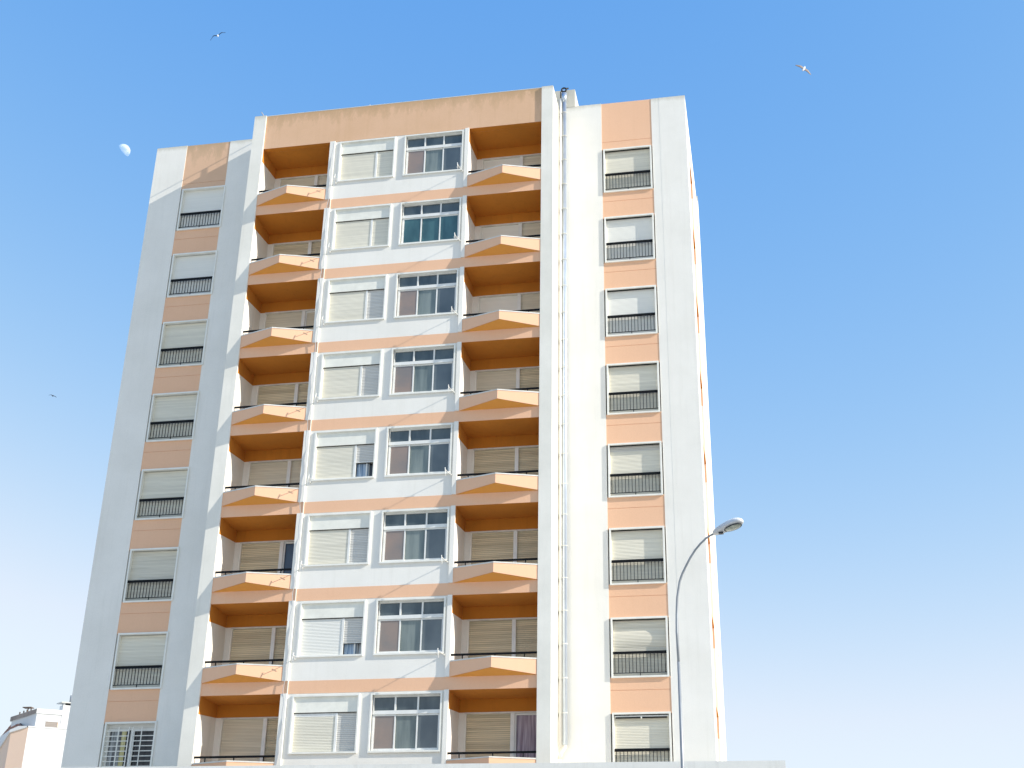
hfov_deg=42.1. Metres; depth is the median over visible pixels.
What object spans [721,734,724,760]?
window
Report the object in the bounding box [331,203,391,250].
window
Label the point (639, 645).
window
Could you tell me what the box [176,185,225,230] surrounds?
window
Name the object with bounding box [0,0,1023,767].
sky
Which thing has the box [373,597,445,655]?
window
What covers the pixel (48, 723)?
window
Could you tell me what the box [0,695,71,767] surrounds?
neighbouring house
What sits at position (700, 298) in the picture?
window
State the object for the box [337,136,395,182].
window
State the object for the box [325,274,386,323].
window
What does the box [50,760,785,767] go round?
podium building
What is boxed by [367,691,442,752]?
window
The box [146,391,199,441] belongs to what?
window
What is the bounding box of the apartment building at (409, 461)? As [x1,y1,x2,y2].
[61,85,726,766]
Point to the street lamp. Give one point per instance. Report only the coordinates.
(732, 524)
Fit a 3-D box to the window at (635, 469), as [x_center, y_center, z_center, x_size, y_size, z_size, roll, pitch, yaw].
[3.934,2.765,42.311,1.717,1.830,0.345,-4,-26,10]
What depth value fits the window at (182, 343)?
47.56 m
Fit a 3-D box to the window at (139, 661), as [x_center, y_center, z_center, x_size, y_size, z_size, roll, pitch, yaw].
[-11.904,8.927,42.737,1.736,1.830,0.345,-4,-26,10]
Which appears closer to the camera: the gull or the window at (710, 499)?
the window at (710, 499)
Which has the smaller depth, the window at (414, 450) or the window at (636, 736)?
the window at (636, 736)
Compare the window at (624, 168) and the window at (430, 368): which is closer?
the window at (430, 368)
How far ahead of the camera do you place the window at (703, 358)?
49.10 m
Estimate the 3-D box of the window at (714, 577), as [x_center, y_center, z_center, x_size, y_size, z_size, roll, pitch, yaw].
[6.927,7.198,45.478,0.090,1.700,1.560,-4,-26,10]
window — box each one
[45,720,58,726]
[99,721,156,766]
[110,631,168,689]
[123,547,179,602]
[135,467,189,520]
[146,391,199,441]
[157,319,208,367]
[167,250,217,297]
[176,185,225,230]
[287,693,359,753]
[296,600,365,657]
[304,511,371,566]
[311,428,377,480]
[318,349,382,400]
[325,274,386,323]
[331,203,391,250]
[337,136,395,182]
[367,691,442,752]
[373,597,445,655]
[379,507,449,563]
[384,423,452,476]
[389,344,455,395]
[394,268,458,318]
[398,197,461,245]
[402,129,463,175]
[603,145,652,192]
[604,213,655,262]
[605,285,657,336]
[606,361,660,414]
[608,441,663,497]
[609,526,666,585]
[610,616,669,677]
[612,711,672,761]
[695,208,699,265]
[698,272,702,330]
[701,339,706,398]
[705,410,709,469]
[709,485,713,545]
[713,564,717,624]
[717,647,721,707]
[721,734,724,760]
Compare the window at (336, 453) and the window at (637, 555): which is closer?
the window at (637, 555)
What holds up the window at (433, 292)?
in the apartment building at (409, 461)
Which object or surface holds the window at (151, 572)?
in the apartment building at (409, 461)
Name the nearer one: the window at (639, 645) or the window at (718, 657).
the window at (639, 645)
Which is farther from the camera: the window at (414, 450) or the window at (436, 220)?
the window at (436, 220)
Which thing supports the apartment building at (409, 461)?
on the podium building at (734, 764)
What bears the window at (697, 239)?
in the apartment building at (409, 461)
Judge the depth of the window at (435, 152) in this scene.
47.31 m
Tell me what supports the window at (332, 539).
in the apartment building at (409, 461)
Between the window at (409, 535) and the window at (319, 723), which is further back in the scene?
the window at (409, 535)
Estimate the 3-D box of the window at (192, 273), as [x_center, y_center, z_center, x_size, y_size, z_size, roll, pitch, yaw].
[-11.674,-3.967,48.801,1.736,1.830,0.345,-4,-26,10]
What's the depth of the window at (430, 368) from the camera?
43.66 m
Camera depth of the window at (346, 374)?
44.05 m
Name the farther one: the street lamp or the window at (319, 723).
the window at (319, 723)
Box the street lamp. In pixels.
[675,517,743,767]
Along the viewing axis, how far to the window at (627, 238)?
45.91 m
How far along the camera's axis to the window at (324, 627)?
40.40 m
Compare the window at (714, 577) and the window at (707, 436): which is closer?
the window at (714, 577)
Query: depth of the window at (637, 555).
41.05 m
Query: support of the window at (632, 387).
in the apartment building at (409, 461)
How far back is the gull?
71.32 m
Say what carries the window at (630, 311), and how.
in the apartment building at (409, 461)
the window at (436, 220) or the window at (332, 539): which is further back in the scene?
the window at (436, 220)
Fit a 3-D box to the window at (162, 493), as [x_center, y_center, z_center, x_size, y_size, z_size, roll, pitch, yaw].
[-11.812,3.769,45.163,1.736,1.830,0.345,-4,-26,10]
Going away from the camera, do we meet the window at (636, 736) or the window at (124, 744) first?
the window at (636, 736)

